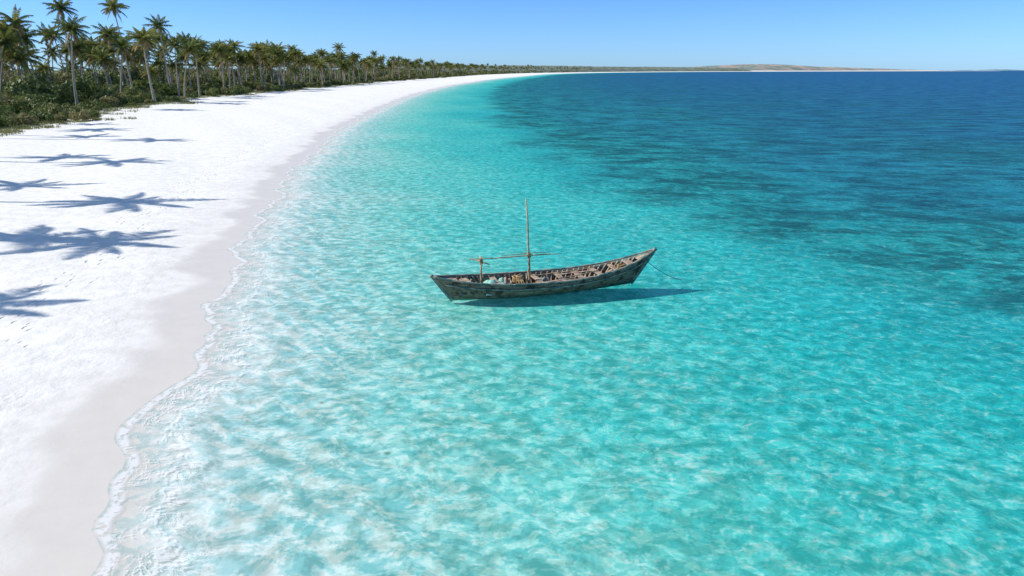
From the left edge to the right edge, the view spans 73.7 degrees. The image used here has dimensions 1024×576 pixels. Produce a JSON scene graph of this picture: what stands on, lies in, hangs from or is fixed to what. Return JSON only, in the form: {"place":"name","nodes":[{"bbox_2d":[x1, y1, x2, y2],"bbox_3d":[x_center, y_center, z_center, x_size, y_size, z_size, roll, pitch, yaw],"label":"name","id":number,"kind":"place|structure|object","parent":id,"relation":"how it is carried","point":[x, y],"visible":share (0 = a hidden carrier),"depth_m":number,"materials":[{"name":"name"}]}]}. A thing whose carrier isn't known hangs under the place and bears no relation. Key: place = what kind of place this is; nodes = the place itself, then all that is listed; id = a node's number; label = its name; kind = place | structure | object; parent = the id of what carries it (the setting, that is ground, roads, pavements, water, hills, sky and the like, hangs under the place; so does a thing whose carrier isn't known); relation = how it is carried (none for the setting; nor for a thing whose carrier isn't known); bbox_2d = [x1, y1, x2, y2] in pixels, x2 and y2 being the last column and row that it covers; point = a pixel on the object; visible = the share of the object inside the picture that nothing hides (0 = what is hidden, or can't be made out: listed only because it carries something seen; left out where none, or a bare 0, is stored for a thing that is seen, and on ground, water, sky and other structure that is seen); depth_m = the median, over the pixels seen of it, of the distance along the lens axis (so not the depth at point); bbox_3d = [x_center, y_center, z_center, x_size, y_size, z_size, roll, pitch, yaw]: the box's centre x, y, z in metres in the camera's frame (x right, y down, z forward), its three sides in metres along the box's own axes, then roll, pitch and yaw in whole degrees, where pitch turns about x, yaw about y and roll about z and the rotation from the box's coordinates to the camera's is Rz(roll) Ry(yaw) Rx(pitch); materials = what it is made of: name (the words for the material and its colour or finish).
{"place":"outdoors","nodes":[
{"label":"outdoors","id":0,"kind":"place"},
{"bbox_2d":[0,70,1023,575],"bbox_3d":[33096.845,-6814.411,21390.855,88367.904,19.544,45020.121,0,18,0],"label":"beach ground","id":1,"kind":"structure","parent":0,"point":[382,404],"depth_m":20.48,"materials":[{"name":"white sand"}]},
{"bbox_2d":[0,102,15,113],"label":"shrub","id":2,"kind":"object","parent":1,"relation":"on","point":[12,108],"visible":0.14,"depth_m":99.33,"materials":[{"name":"green plant"}]},
{"bbox_2d":[0,115,16,127],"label":"shrub","id":3,"kind":"object","parent":1,"relation":"on","point":[5,119],"visible":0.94,"depth_m":87.41,"materials":[{"name":"green plant"}]},
{"bbox_2d":[0,105,19,121],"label":"shrub","id":4,"kind":"object","parent":1,"relation":"on","point":[5,111],"visible":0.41,"depth_m":93.20,"materials":[{"name":"green plant"}]},
{"bbox_2d":[0,18,20,75],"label":"palm tree","id":5,"kind":"object","parent":1,"relation":"on","point":[3,28],"visible":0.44,"depth_m":133.17,"materials":[{"name":"green plant"}]},
{"bbox_2d":[0,25,24,90],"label":"palm tree","id":6,"kind":"object","parent":1,"relation":"on","point":[7,39],"visible":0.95,"depth_m":126.05,"materials":[{"name":"green plant"}]},
{"bbox_2d":[0,4,37,82],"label":"palm tree","id":7,"kind":"object","parent":1,"relation":"on","point":[14,19],"visible":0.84,"depth_m":134.89,"materials":[{"name":"green plant"}]},
{"bbox_2d":[0,44,43,83],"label":"palm tree","id":8,"kind":"object","parent":1,"relation":"on","point":[19,57],"visible":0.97,"depth_m":127.45,"materials":[{"name":"green plant"}]},
{"bbox_2d":[11,97,50,114],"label":"shrub","id":9,"kind":"object","parent":1,"relation":"on","point":[31,105],"visible":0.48,"depth_m":107.40,"materials":[{"name":"green plant"}]},
{"bbox_2d":[19,93,61,104],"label":"shrub","id":10,"kind":"object","parent":1,"relation":"on","point":[55,98],"visible":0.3,"depth_m":116.75,"materials":[{"name":"green plant"}]},
{"bbox_2d":[39,24,69,73],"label":"palm tree","id":11,"kind":"object","parent":1,"relation":"on","point":[54,35],"visible":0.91,"depth_m":168.69,"materials":[{"name":"green plant"}]},
{"bbox_2d":[44,0,78,77],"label":"palm tree","id":12,"kind":"object","parent":1,"relation":"on","point":[61,7],"visible":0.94,"depth_m":147.55,"materials":[{"name":"green plant"}]},
{"bbox_2d":[53,106,69,113],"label":"shrub","id":13,"kind":"object","parent":1,"relation":"on","point":[60,110],"visible":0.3,"depth_m":106.55,"materials":[{"name":"green plant"}]},
{"bbox_2d":[51,13,91,105],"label":"palm tree","id":14,"kind":"object","parent":1,"relation":"on","point":[71,28],"visible":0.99,"depth_m":122.50,"materials":[{"name":"green plant"}]},
{"bbox_2d":[73,103,87,108],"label":"shrub","id":15,"kind":"object","parent":1,"relation":"on","point":[80,104],"visible":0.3,"depth_m":119.99,"materials":[{"name":"green plant"}]},
{"bbox_2d":[89,90,121,101],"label":"shrub","id":16,"kind":"object","parent":1,"relation":"on","point":[98,96],"visible":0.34,"depth_m":140.15,"materials":[{"name":"green plant"}]},
{"bbox_2d":[99,94,119,106],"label":"shrub","id":17,"kind":"object","parent":1,"relation":"on","point":[111,99],"visible":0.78,"depth_m":133.65,"materials":[{"name":"green plant"}]},
{"bbox_2d":[97,0,132,87],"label":"palm tree","id":18,"kind":"object","parent":1,"relation":"on","point":[114,6],"visible":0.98,"depth_m":154.00,"materials":[{"name":"green plant"}]},
{"bbox_2d":[104,33,142,92],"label":"palm tree","id":19,"kind":"object","parent":1,"relation":"on","point":[122,49],"visible":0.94,"depth_m":150.08,"materials":[{"name":"green plant"}]},
{"bbox_2d":[119,26,163,102],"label":"palm tree","id":20,"kind":"object","parent":1,"relation":"on","point":[143,35],"visible":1,"depth_m":146.89,"materials":[{"name":"green plant"}]},
{"bbox_2d":[143,14,171,87],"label":"palm tree","id":21,"kind":"object","parent":1,"relation":"on","point":[157,24],"visible":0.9,"depth_m":184.46,"materials":[{"name":"green plant"}]},
{"bbox_2d":[153,31,166,83],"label":"palm tree","id":22,"kind":"object","parent":1,"relation":"on","point":[158,33],"visible":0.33,"depth_m":201.07,"materials":[{"name":"green plant"}]},
{"bbox_2d":[176,31,195,87],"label":"palm tree","id":23,"kind":"object","parent":1,"relation":"on","point":[185,37],"visible":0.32,"depth_m":194.45,"materials":[{"name":"green plant"}]},
{"bbox_2d":[175,38,202,96],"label":"palm tree","id":24,"kind":"object","parent":1,"relation":"on","point":[189,48],"visible":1,"depth_m":173.38,"materials":[{"name":"green plant"}]},
{"bbox_2d":[0,82,378,136],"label":"dune grass","id":25,"kind":"structure","parent":1,"relation":"on","point":[14,128],"depth_m":118.89,"materials":[{"name":"green plant"}]},
{"bbox_2d":[208,41,229,87],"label":"palm tree","id":26,"kind":"object","parent":1,"relation":"on","point":[218,49],"visible":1,"depth_m":211.65,"materials":[{"name":"green plant"}]},
{"bbox_2d":[224,39,245,85],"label":"palm tree","id":27,"kind":"object","parent":1,"relation":"on","point":[235,44],"visible":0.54,"depth_m":231.66,"materials":[{"name":"green plant"}]},
{"bbox_2d":[0,62,492,111],"bbox_3d":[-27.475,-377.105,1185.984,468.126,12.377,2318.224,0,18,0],"label":"broadleaf thicket","id":28,"kind":"object","parent":1,"relation":"on","point":[37,89],"visible":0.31,"depth_m":192.25,"materials":[{"name":"green plant"}]},
{"bbox_2d":[246,41,269,85],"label":"palm tree","id":29,"kind":"object","parent":1,"relation":"on","point":[256,48],"visible":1,"depth_m":233.04,"materials":[{"name":"green plant"}]},
{"bbox_2d":[262,39,274,82],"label":"palm tree","id":30,"kind":"object","parent":1,"relation":"on","point":[270,46],"visible":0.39,"depth_m":258.22,"materials":[{"name":"green plant"}]},
{"bbox_2d":[268,45,284,84],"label":"palm tree","id":31,"kind":"object","parent":1,"relation":"on","point":[275,51],"visible":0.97,"depth_m":247.85,"materials":[{"name":"green plant"}]},
{"bbox_2d":[1,69,577,125],"bbox_3d":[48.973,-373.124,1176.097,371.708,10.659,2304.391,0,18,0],"label":"coastal shrubs","id":32,"kind":"object","parent":1,"relation":"on","point":[130,95],"visible":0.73,"depth_m":179.86,"materials":[{"name":"green plant"}]},
{"bbox_2d":[1,22,591,96],"bbox_3d":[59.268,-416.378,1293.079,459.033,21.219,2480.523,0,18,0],"label":"palm forest","id":33,"kind":"object","parent":1,"relation":"on","point":[90,52],"visible":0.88,"depth_m":222.97,"materials":[{"name":"green plant"}]},
{"bbox_2d":[0,0,1023,69],"label":"sky","id":34,"kind":"structure","parent":0,"point":[883,34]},
{"bbox_2d":[95,70,1023,575],"bbox_3d":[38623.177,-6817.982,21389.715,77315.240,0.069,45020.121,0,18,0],"label":"sea water","id":35,"kind":"structure","parent":0,"point":[993,100],"depth_m":61.31,"materials":[{"name":"liquid"}]},
{"bbox_2d":[429,199,680,301],"bbox_3d":[2.065,-1.593,26.059,10.590,3.814,1.735,-5,18,-16],"label":"wooden sailing boat","id":36,"kind":"object","parent":35,"relation":"on","point":[604,274],"visible":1,"depth_m":25.87,"materials":[{"name":"paint"}]},
{"bbox_2d":[699,64,939,70],"bbox_3d":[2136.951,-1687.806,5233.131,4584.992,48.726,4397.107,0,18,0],"label":"distant headland","id":37,"kind":"structure","parent":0,"point":[764,67],"depth_m":4718.27,"materials":[{"name":"beige sand"}]},
{"bbox_2d":[153,64,749,74],"bbox_3d":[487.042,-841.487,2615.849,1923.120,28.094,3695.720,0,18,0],"label":"distant forest","id":38,"kind":"object","parent":37,"relation":"on","point":[622,69],"visible":0.57,"depth_m":2657.61,"materials":[{"name":"green plant"}]},
{"bbox_2d":[972,69,1023,70],"bbox_3d":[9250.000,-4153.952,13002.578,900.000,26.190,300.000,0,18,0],"label":"distant island","id":39,"kind":"structure","parent":0,"point":[998,70],"depth_m":12872.65,"materials":[{"name":"blue"}]}
]}

